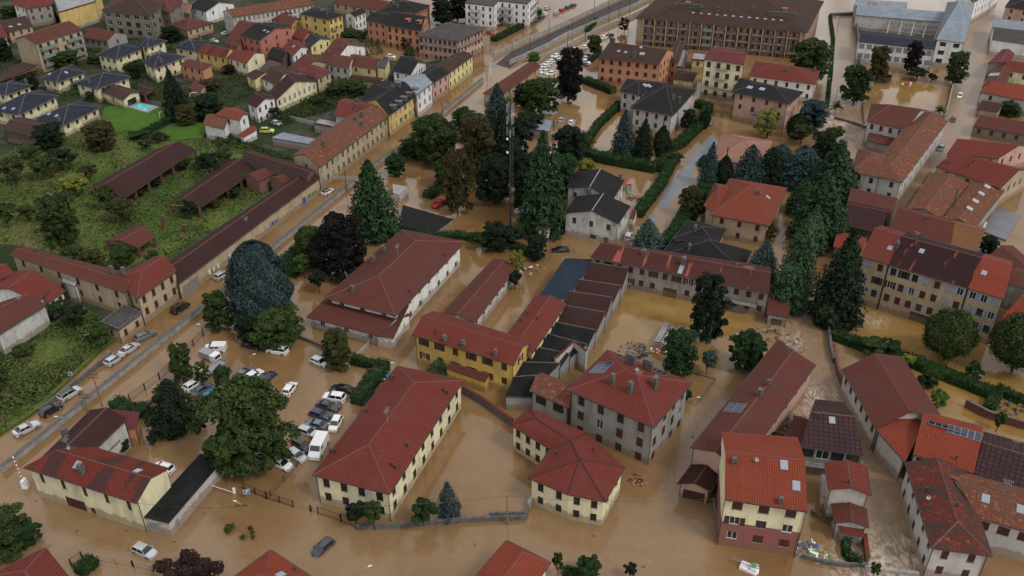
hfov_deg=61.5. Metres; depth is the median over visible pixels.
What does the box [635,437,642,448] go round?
window
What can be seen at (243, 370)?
parked car
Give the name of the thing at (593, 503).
window
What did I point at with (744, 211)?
house
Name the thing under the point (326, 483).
window
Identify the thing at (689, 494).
garage door
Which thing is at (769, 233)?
broadleaf tree
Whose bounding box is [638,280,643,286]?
window
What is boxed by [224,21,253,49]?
house
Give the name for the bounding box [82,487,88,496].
window
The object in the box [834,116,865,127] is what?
wall
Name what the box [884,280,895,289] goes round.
window
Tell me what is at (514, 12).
apartment block
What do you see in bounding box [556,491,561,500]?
window
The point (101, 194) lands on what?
shrub
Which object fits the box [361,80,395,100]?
house
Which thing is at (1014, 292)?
house
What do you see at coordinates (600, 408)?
window
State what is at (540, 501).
window
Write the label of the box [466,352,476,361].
window
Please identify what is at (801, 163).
cedar tree
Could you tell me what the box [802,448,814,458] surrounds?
window
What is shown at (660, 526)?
flood water
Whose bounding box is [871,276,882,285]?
window
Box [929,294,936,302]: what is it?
window
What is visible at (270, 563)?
house
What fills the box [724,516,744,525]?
window
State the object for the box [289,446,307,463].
parked car
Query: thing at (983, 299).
window
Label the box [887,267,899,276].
window
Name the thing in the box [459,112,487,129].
broadleaf tree
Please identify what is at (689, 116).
broadleaf tree
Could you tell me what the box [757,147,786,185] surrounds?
cedar tree
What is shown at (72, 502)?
garage door
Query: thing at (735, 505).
window
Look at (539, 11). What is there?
hedge
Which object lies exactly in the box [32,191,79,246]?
broadleaf tree
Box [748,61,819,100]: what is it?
house
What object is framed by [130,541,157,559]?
parked car
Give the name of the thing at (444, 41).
apartment house
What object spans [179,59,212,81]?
house
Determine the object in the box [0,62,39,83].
carport
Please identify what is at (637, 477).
rubbish heap
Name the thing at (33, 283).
house
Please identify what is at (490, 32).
parked car
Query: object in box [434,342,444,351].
window
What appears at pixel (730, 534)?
window
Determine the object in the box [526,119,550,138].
solar shed
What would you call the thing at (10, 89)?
villa
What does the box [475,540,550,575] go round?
house
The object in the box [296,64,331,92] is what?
house
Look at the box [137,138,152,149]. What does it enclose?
shrub
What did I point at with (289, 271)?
hedge
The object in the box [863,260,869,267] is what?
window
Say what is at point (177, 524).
door
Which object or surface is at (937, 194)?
warehouse
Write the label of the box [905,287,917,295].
window
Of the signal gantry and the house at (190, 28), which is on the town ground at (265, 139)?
the house at (190, 28)
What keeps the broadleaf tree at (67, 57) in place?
on the town ground at (265, 139)
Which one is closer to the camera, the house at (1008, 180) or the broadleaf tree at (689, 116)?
the house at (1008, 180)
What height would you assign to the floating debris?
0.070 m
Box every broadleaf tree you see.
[0,6,16,19]
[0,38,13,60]
[0,502,36,563]
[14,516,42,549]
[22,73,39,88]
[29,121,65,151]
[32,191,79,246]
[49,50,80,68]
[80,120,116,150]
[83,91,94,101]
[87,54,100,63]
[109,241,135,267]
[128,64,140,79]
[152,549,224,575]
[160,25,185,41]
[166,342,192,384]
[174,102,196,125]
[185,373,300,479]
[189,360,210,382]
[193,93,222,120]
[199,77,220,92]
[201,289,235,331]
[212,364,232,388]
[220,64,235,73]
[233,309,255,342]
[246,304,305,349]
[293,224,328,268]
[307,211,367,281]
[321,327,351,370]
[325,80,345,97]
[340,27,360,40]
[343,77,367,96]
[384,152,406,174]
[397,137,418,158]
[401,38,409,49]
[403,46,415,56]
[409,114,428,138]
[412,112,456,164]
[431,0,452,23]
[433,156,452,185]
[437,146,476,212]
[446,122,457,150]
[449,0,466,20]
[450,106,475,127]
[457,115,496,176]
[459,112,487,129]
[470,119,496,153]
[475,152,512,203]
[481,220,508,251]
[504,249,525,271]
[508,116,532,154]
[511,164,535,211]
[513,83,529,106]
[514,151,546,178]
[516,112,544,135]
[519,77,563,112]
[525,234,547,260]
[526,51,540,62]
[547,152,580,195]
[551,124,587,160]
[556,46,583,100]
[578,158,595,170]
[580,134,595,150]
[587,34,602,52]
[618,17,629,31]
[661,327,699,375]
[677,184,704,218]
[679,109,698,127]
[690,271,733,342]
[728,328,767,372]
[753,107,781,138]
[765,220,778,241]
[790,37,834,80]
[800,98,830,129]
[811,130,837,167]
[839,64,874,102]
[868,45,891,81]
[903,40,925,71]
[917,365,942,388]
[919,306,983,361]
[944,50,969,84]
[965,360,985,378]
[979,235,1000,253]
[984,310,1023,370]
[1000,101,1022,116]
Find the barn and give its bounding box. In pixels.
[2,117,50,145]
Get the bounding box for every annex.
[100,304,144,342]
[529,373,572,423]
[766,294,790,326]
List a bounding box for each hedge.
[66,79,77,89]
[72,552,99,575]
[107,394,150,418]
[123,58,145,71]
[128,116,173,140]
[280,243,299,265]
[285,261,303,277]
[349,352,383,369]
[349,357,390,406]
[396,223,527,256]
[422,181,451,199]
[490,23,524,41]
[498,7,541,25]
[560,565,599,575]
[582,76,616,94]
[583,147,678,173]
[584,18,597,31]
[586,99,620,141]
[587,51,601,62]
[634,152,677,217]
[660,178,716,247]
[669,98,713,151]
[825,14,835,105]
[831,326,998,398]
[840,536,863,566]
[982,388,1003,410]
[995,382,1023,404]
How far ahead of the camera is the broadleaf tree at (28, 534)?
128.00 m
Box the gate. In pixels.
[68,551,81,566]
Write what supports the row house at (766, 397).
on the flood water
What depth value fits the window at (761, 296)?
180.68 m
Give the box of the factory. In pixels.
[853,0,974,69]
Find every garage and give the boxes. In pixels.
[62,278,80,303]
[144,454,222,535]
[272,132,313,149]
[313,117,335,133]
[399,205,452,232]
[676,464,717,503]
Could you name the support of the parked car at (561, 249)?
on the flood water
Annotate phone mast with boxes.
[506,99,513,226]
[549,119,565,227]
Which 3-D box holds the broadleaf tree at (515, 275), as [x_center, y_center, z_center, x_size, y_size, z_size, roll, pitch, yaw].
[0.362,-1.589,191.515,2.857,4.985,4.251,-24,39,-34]
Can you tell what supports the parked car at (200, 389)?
on the flood water
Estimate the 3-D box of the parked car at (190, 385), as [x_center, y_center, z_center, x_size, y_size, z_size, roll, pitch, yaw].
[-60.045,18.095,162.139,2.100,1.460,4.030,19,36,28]
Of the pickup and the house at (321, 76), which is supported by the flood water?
the pickup
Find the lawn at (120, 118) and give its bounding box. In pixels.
[101,104,164,137]
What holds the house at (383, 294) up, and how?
on the flood water
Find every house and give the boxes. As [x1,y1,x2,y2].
[0,16,33,42]
[0,27,8,44]
[0,263,53,311]
[0,294,50,354]
[0,547,68,575]
[9,247,180,323]
[13,0,26,16]
[21,0,56,26]
[23,407,170,531]
[44,282,66,318]
[83,28,127,49]
[101,85,140,107]
[168,18,213,39]
[169,173,320,298]
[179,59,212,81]
[183,3,193,18]
[197,44,232,70]
[202,107,257,142]
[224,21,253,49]
[227,49,264,76]
[235,550,310,575]
[240,22,293,56]
[246,69,266,90]
[246,91,276,122]
[261,66,294,91]
[269,74,317,110]
[271,11,292,22]
[277,14,301,37]
[282,40,309,63]
[288,38,365,74]
[292,28,313,43]
[292,104,388,188]
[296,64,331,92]
[300,7,343,42]
[304,33,330,53]
[306,229,464,348]
[312,366,463,519]
[326,54,389,87]
[334,98,377,123]
[344,8,366,33]
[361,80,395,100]
[364,81,418,136]
[365,11,429,51]
[376,0,430,23]
[392,55,425,82]
[396,74,432,116]
[412,295,566,392]
[415,22,486,59]
[420,65,448,101]
[436,51,473,90]
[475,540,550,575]
[510,407,624,525]
[565,168,636,243]
[567,350,692,464]
[590,242,770,316]
[598,37,673,85]
[619,78,696,135]
[625,182,631,194]
[664,220,751,262]
[668,40,687,80]
[690,340,815,473]
[700,48,745,101]
[703,178,787,245]
[715,133,773,177]
[715,431,806,556]
[731,78,803,130]
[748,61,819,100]
[801,399,862,474]
[822,460,871,544]
[840,353,939,449]
[850,104,947,203]
[857,225,1012,344]
[872,419,920,480]
[890,206,985,251]
[899,457,1023,575]
[910,412,982,473]
[935,152,1023,203]
[946,138,1023,167]
[971,115,1023,144]
[973,431,1023,487]
[977,81,1023,114]
[982,64,1010,88]
[985,49,1014,78]
[990,245,1023,271]
[1001,267,1023,309]
[1002,0,1023,20]
[1006,60,1023,84]
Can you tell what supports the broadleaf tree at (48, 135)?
on the meadow at (133, 151)
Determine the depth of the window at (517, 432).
144.67 m
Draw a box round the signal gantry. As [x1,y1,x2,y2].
[332,176,359,184]
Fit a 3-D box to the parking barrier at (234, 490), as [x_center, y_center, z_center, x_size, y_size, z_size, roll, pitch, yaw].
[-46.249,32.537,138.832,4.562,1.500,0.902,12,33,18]
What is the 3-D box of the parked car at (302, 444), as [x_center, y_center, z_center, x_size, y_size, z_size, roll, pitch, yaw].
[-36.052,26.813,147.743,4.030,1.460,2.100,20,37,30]
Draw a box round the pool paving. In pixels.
[128,102,158,112]
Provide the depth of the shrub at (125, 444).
145.26 m
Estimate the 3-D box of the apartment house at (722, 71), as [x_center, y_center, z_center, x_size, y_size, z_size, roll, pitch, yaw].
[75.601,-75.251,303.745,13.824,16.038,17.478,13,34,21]
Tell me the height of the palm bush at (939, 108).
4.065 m
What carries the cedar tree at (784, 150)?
on the flood water
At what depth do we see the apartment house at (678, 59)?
323.39 m
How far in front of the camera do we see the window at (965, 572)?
122.54 m
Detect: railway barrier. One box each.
[493,0,616,57]
[509,0,648,64]
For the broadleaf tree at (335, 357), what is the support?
on the flood water
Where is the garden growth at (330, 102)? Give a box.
[0,31,383,158]
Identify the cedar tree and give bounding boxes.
[141,378,199,440]
[224,239,295,319]
[732,144,765,182]
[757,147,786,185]
[763,144,793,170]
[767,261,810,315]
[777,144,826,191]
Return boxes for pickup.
[431,198,446,208]
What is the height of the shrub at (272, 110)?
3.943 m
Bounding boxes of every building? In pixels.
[54,0,103,27]
[192,0,234,22]
[242,150,313,182]
[324,112,335,119]
[333,0,389,17]
[482,62,540,104]
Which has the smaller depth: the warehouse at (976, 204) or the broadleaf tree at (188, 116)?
the warehouse at (976, 204)
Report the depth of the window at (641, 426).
141.54 m
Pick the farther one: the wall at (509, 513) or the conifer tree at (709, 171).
the conifer tree at (709, 171)
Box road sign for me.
[243,489,249,496]
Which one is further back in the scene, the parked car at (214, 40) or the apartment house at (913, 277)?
the parked car at (214, 40)
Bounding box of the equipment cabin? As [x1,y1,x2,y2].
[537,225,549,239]
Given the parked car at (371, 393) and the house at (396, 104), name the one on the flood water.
the parked car at (371, 393)
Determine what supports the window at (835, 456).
in the house at (831, 433)
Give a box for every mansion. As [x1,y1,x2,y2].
[101,0,184,38]
[223,0,314,31]
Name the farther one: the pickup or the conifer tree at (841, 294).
the pickup
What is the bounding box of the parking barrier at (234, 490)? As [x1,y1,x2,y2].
[211,485,235,493]
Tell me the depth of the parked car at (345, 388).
160.49 m
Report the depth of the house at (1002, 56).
321.56 m
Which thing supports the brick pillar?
on the meadow at (133, 151)
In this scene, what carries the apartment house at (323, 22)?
on the town ground at (265, 139)
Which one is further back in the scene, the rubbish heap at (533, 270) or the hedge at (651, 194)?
the hedge at (651, 194)
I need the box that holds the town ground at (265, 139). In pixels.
[0,0,442,360]
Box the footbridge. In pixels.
[830,12,852,15]
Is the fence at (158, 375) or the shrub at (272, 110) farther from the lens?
the shrub at (272, 110)
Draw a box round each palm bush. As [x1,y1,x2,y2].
[427,359,446,375]
[829,100,843,114]
[934,105,947,115]
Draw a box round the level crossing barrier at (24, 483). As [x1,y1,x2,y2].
[12,456,29,488]
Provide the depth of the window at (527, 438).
143.35 m
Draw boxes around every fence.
[96,554,152,569]
[127,320,210,399]
[242,482,293,506]
[269,403,341,495]
[317,506,355,527]
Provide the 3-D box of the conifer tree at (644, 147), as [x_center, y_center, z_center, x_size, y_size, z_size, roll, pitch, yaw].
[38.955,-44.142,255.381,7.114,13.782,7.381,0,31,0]
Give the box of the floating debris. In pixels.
[23,221,1011,567]
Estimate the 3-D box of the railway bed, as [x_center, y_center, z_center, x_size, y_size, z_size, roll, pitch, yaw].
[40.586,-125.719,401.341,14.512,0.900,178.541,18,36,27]
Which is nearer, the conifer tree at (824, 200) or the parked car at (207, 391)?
the parked car at (207, 391)
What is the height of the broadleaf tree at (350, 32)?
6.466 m
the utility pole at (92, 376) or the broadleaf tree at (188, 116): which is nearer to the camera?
the utility pole at (92, 376)
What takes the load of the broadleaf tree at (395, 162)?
on the flood water
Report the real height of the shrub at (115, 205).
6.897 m
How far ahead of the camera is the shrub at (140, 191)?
231.53 m
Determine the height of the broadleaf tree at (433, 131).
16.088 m
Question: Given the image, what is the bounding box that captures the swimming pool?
[131,104,151,110]
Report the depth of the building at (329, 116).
278.96 m
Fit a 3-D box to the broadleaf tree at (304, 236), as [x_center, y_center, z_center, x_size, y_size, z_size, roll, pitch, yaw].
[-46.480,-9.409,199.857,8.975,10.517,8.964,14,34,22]
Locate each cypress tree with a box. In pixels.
[652,118,671,156]
[699,107,710,128]
[716,147,733,184]
[786,106,809,139]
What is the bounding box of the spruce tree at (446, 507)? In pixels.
[436,481,462,524]
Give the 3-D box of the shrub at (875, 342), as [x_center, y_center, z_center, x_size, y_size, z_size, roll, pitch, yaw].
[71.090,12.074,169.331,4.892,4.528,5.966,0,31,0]
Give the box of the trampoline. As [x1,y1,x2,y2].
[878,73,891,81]
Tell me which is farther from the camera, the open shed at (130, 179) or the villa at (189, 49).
the villa at (189, 49)
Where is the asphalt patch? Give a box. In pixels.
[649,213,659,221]
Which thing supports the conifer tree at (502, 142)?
on the flood water
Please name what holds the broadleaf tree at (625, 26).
on the flood water
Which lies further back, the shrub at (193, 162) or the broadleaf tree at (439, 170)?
the shrub at (193, 162)
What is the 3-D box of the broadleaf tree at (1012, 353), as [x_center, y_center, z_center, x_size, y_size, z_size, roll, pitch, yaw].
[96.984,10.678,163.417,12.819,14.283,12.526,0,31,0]
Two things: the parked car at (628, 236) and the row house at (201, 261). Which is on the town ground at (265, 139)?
the row house at (201, 261)
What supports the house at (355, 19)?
on the town ground at (265, 139)
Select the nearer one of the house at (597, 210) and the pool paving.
the house at (597, 210)
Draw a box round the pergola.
[138,83,157,103]
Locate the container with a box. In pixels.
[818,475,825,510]
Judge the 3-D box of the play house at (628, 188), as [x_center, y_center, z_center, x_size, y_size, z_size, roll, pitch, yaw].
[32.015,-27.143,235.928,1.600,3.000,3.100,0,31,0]
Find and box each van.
[205,341,227,352]
[308,430,329,460]
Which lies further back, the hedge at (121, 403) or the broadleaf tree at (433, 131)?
the broadleaf tree at (433, 131)
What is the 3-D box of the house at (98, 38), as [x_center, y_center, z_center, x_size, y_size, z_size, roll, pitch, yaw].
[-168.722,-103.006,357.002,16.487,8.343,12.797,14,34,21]
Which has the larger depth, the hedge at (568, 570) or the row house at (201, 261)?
the row house at (201, 261)
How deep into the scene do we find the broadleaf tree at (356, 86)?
303.02 m
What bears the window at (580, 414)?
in the apartment house at (628, 404)
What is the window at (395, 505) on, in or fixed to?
in the house at (382, 450)
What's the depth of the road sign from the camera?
136.75 m
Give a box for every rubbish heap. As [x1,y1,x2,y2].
[363,371,389,381]
[520,265,545,275]
[618,341,648,357]
[627,473,648,486]
[628,195,640,200]
[649,344,666,354]
[735,325,804,355]
[781,416,804,431]
[796,539,818,557]
[808,545,835,564]
[998,398,1023,415]
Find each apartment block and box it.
[15,21,87,72]
[465,0,501,30]
[499,0,538,27]
[635,0,823,58]
[956,0,997,21]
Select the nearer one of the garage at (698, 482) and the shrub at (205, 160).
the garage at (698, 482)
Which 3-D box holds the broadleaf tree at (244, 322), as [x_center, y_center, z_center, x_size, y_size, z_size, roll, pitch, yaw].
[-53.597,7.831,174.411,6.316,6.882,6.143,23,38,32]
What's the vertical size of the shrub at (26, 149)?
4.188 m
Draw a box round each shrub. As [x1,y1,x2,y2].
[0,155,24,182]
[0,202,16,228]
[0,366,9,391]
[11,342,36,355]
[16,204,36,221]
[18,144,42,157]
[26,156,58,179]
[43,148,76,167]
[48,299,70,315]
[58,304,88,324]
[59,172,89,196]
[60,244,83,259]
[76,164,96,182]
[77,248,105,264]
[86,322,110,343]
[93,186,114,203]
[104,196,135,221]
[120,439,128,451]
[127,129,150,138]
[132,188,145,197]
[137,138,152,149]
[143,250,158,260]
[146,433,157,445]
[148,131,170,141]
[149,179,161,185]
[177,160,188,170]
[179,201,196,218]
[190,160,199,170]
[195,152,219,172]
[208,198,221,206]
[215,147,233,163]
[224,523,234,532]
[229,186,239,196]
[243,169,255,179]
[268,107,281,114]
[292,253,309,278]
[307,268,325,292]
[313,98,324,103]
[345,500,363,524]
[363,500,381,529]
[410,497,438,526]
[469,230,492,248]
[501,225,527,241]
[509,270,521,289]
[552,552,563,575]
[576,554,601,575]
[623,562,636,575]
[685,389,691,401]
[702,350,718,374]
[789,124,814,145]
[819,302,841,326]
[825,126,845,136]
[860,336,887,354]
[871,562,880,575]
[882,337,902,355]
[902,353,916,363]
[907,67,929,79]
[928,73,937,80]
[930,388,949,408]
[995,412,1007,431]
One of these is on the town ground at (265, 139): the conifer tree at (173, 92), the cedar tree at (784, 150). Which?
the conifer tree at (173, 92)
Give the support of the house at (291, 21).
on the town ground at (265, 139)
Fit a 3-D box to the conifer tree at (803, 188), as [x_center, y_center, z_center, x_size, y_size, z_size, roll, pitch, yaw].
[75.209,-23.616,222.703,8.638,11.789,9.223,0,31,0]
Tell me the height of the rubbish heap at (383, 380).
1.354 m
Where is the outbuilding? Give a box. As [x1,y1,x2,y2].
[442,259,515,324]
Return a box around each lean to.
[259,60,281,70]
[847,188,897,226]
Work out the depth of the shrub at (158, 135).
265.67 m
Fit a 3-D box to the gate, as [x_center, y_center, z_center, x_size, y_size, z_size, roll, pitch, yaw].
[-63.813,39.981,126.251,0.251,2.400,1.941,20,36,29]
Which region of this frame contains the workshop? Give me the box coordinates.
[505,262,628,410]
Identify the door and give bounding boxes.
[65,496,86,510]
[149,522,159,530]
[175,518,179,529]
[182,276,199,297]
[682,489,704,501]
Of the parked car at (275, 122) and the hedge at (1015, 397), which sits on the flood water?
the hedge at (1015, 397)
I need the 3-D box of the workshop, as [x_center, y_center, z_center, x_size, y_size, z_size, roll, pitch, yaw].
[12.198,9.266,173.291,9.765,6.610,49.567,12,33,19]
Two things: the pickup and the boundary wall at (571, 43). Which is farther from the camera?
the boundary wall at (571, 43)
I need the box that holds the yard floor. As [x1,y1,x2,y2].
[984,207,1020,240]
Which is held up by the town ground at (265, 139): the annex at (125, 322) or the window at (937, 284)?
the annex at (125, 322)
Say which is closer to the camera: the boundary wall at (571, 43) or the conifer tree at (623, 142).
the conifer tree at (623, 142)
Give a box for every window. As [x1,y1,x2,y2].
[60,480,66,489]
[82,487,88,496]
[104,494,110,503]
[126,501,132,510]
[127,97,136,105]
[145,307,149,315]
[323,479,330,488]
[325,492,332,501]
[340,483,347,492]
[342,497,348,504]
[358,488,365,496]
[376,492,383,501]
[393,499,397,510]
[403,484,407,494]
[419,338,428,346]
[420,352,429,360]
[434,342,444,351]
[452,348,457,355]
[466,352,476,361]
[482,357,492,366]
[482,371,492,379]
[501,363,506,370]
[501,377,506,384]
[515,442,519,450]
[516,430,519,438]
[525,436,529,444]
[525,448,529,456]
[535,395,545,406]
[535,442,539,450]
[535,454,539,462]
[537,483,543,492]
[538,496,542,505]
[552,402,563,414]
[555,504,560,512]
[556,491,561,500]
[573,497,579,505]
[573,510,578,518]
[577,411,583,421]
[578,396,584,406]
[589,513,596,521]
[590,500,597,508]
[595,433,601,442]
[596,419,602,430]
[597,405,603,415]
[615,427,622,438]
[615,442,621,451]
[616,413,623,424]
[627,278,634,284]
[634,451,641,460]
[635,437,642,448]
[637,422,644,433]
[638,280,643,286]
[639,269,644,275]
[648,271,657,277]
[649,282,654,289]
[662,273,667,280]
[671,275,681,282]
[683,278,693,285]
[684,290,689,296]
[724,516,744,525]
[726,531,737,539]
[731,502,742,510]
[733,288,738,295]
[746,291,751,297]
[751,535,763,543]
[754,520,766,529]
[756,305,761,311]
[758,293,763,300]
[758,506,769,514]
[777,539,789,547]
[781,524,792,533]
[785,510,796,518]
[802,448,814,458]
[814,450,828,460]
[829,452,843,460]
[845,454,859,462]
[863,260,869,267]
[868,288,879,297]
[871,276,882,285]
[876,264,883,271]
[883,294,889,301]
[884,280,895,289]
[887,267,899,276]
[893,297,900,304]
[896,284,903,292]
[898,270,910,279]
[904,300,910,308]
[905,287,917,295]
[908,274,920,283]
[912,303,924,312]
[918,290,925,298]
[922,277,929,285]
[925,307,932,315]
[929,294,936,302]
[933,281,940,289]
[934,566,943,574]
[939,551,949,559]
[940,297,947,305]
[945,284,951,292]
[951,301,959,308]
[953,287,966,296]
[961,570,969,575]
[965,305,971,313]
[965,554,975,563]
[966,290,978,300]
[973,307,985,316]
[977,294,990,303]
[979,324,992,333]
[982,521,989,530]
[983,311,996,320]
[991,298,998,306]
[995,526,1010,536]
[1003,299,1009,306]
[1007,286,1013,293]
[1016,531,1023,541]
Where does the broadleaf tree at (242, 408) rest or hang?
on the ground
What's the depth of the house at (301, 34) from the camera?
357.93 m
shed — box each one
[92,141,196,209]
[105,225,156,257]
[167,158,252,217]
[189,82,206,96]
[244,167,275,194]
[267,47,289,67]
[269,173,291,190]
[393,184,407,201]
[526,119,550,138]
[539,258,590,301]
[654,322,675,350]
[673,70,698,88]
[691,52,706,70]
[786,415,807,445]
[832,232,866,258]
[842,201,889,241]
[976,100,1003,117]
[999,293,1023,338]
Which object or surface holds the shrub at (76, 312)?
on the town ground at (265, 139)
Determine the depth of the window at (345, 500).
134.73 m
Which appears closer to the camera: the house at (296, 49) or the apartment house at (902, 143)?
the apartment house at (902, 143)
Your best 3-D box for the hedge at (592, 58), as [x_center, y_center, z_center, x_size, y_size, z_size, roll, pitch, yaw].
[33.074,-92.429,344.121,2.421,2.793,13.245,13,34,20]
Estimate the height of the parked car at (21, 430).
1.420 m
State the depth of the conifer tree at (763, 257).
192.62 m
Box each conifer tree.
[161,68,188,122]
[347,159,402,245]
[483,83,509,123]
[491,110,521,172]
[515,129,567,241]
[609,109,635,156]
[631,118,653,159]
[631,218,665,250]
[696,142,718,185]
[696,154,708,166]
[747,240,779,282]
[776,213,818,297]
[785,173,851,250]
[785,176,813,215]
[789,209,827,255]
[803,230,867,332]
[808,139,860,206]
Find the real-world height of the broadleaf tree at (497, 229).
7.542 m
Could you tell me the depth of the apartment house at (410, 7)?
381.57 m
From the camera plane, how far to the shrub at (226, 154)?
246.21 m
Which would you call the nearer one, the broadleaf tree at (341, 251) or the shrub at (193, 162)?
the broadleaf tree at (341, 251)
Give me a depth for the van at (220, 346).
171.40 m
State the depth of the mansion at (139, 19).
368.53 m
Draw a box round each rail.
[510,0,626,58]
[547,0,631,42]
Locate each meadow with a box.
[0,130,271,269]
[0,307,115,435]
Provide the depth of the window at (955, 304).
174.65 m
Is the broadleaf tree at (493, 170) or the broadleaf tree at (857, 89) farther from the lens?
the broadleaf tree at (857, 89)
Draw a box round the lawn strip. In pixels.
[142,123,205,139]
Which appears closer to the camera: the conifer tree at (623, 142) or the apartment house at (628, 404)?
the apartment house at (628, 404)
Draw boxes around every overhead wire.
[130,502,220,507]
[272,496,503,507]
[512,496,722,501]
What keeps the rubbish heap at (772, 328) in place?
on the flood water
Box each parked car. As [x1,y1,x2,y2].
[11,420,41,437]
[37,402,62,418]
[56,385,82,402]
[103,353,124,366]
[117,342,140,355]
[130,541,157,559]
[132,329,156,342]
[155,460,175,474]
[169,301,190,314]
[181,378,202,392]
[189,381,213,396]
[200,386,214,397]
[209,38,218,42]
[212,270,228,280]
[234,365,255,377]
[241,340,260,350]
[246,368,264,375]
[258,370,277,379]
[259,127,274,133]
[266,345,289,355]
[271,119,280,126]
[273,457,293,471]
[281,381,297,396]
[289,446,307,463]
[290,436,309,452]
[298,424,316,438]
[303,418,328,430]
[308,407,331,420]
[309,355,326,367]
[309,536,335,558]
[315,399,340,412]
[320,188,333,195]
[321,391,346,402]
[328,414,343,432]
[329,383,354,394]
[362,389,374,404]
[386,53,395,57]
[485,30,494,34]
[539,69,549,73]
[545,70,555,75]
[550,246,569,252]
[558,117,564,122]
[567,120,575,125]
[623,231,632,241]
[936,144,944,151]
[949,116,956,122]
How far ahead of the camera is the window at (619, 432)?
145.08 m
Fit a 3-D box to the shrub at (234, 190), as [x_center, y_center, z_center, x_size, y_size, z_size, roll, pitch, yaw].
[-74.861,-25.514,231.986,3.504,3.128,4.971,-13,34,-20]
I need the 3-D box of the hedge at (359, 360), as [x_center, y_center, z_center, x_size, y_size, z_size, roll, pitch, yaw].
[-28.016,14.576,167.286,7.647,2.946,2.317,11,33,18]
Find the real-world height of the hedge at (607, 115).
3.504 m
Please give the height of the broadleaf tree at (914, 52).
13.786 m
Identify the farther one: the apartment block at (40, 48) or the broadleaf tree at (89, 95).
the apartment block at (40, 48)
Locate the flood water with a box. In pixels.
[0,0,1023,575]
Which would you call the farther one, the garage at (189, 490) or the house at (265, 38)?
the house at (265, 38)
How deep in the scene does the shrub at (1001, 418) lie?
149.20 m
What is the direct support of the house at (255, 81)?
on the town ground at (265, 139)
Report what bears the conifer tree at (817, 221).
on the flood water
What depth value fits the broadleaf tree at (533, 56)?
338.03 m
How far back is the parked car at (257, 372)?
164.39 m
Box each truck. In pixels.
[194,358,227,379]
[198,347,220,361]
[732,556,759,575]
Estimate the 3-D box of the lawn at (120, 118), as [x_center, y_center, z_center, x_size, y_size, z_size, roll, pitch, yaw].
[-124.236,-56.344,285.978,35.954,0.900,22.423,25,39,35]
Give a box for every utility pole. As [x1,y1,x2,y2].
[78,393,88,411]
[87,373,102,406]
[233,500,249,537]
[506,494,507,524]
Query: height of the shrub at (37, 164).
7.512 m
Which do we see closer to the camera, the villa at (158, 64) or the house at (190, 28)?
the villa at (158, 64)
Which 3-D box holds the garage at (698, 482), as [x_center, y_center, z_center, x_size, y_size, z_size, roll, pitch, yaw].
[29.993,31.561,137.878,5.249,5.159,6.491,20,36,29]
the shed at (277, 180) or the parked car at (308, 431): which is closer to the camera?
the parked car at (308, 431)
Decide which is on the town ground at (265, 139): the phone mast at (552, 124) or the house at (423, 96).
the house at (423, 96)
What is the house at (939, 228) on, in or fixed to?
on the flood water
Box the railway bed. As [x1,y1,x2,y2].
[497,0,639,67]
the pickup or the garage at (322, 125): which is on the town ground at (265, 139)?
the garage at (322, 125)
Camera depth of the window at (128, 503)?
129.95 m
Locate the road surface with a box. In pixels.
[657,134,717,208]
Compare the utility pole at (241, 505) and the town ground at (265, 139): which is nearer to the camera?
the utility pole at (241, 505)
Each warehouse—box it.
[907,173,968,216]
[944,183,1003,226]
[988,18,1023,59]
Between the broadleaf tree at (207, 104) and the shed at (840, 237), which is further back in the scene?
the broadleaf tree at (207, 104)
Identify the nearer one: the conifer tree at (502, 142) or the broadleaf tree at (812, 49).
the conifer tree at (502, 142)
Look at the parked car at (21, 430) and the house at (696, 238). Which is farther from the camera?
the house at (696, 238)
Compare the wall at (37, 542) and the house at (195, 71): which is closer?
the wall at (37, 542)
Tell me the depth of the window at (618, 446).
146.75 m
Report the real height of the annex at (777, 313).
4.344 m
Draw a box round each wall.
[0,78,482,472]
[31,519,39,544]
[37,352,111,410]
[290,116,313,124]
[297,335,345,354]
[356,505,528,529]
[357,338,369,354]
[462,385,513,424]
[489,511,524,514]
[527,495,531,507]
[539,7,645,59]
[554,341,587,372]
[669,370,715,402]
[712,498,717,538]
[800,553,867,567]
[810,510,831,526]
[827,324,834,362]
[833,343,843,384]
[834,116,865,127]
[853,4,861,64]
[862,533,869,561]
[863,102,864,123]
[864,564,919,575]
[944,82,953,117]
[964,399,1023,429]
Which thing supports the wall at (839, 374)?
in the flood water
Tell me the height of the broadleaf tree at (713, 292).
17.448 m
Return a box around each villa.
[0,78,32,103]
[0,89,58,124]
[35,101,100,136]
[40,64,86,92]
[73,70,130,101]
[96,36,166,71]
[141,51,186,82]
[173,34,210,60]
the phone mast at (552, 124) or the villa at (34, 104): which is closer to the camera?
the phone mast at (552, 124)
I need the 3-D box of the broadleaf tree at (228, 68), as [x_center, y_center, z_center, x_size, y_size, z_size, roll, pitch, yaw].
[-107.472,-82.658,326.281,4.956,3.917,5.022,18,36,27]
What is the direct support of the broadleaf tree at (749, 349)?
on the flood water
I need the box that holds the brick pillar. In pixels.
[160,215,164,229]
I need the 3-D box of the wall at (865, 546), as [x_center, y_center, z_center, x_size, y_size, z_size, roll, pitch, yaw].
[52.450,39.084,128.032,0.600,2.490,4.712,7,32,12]

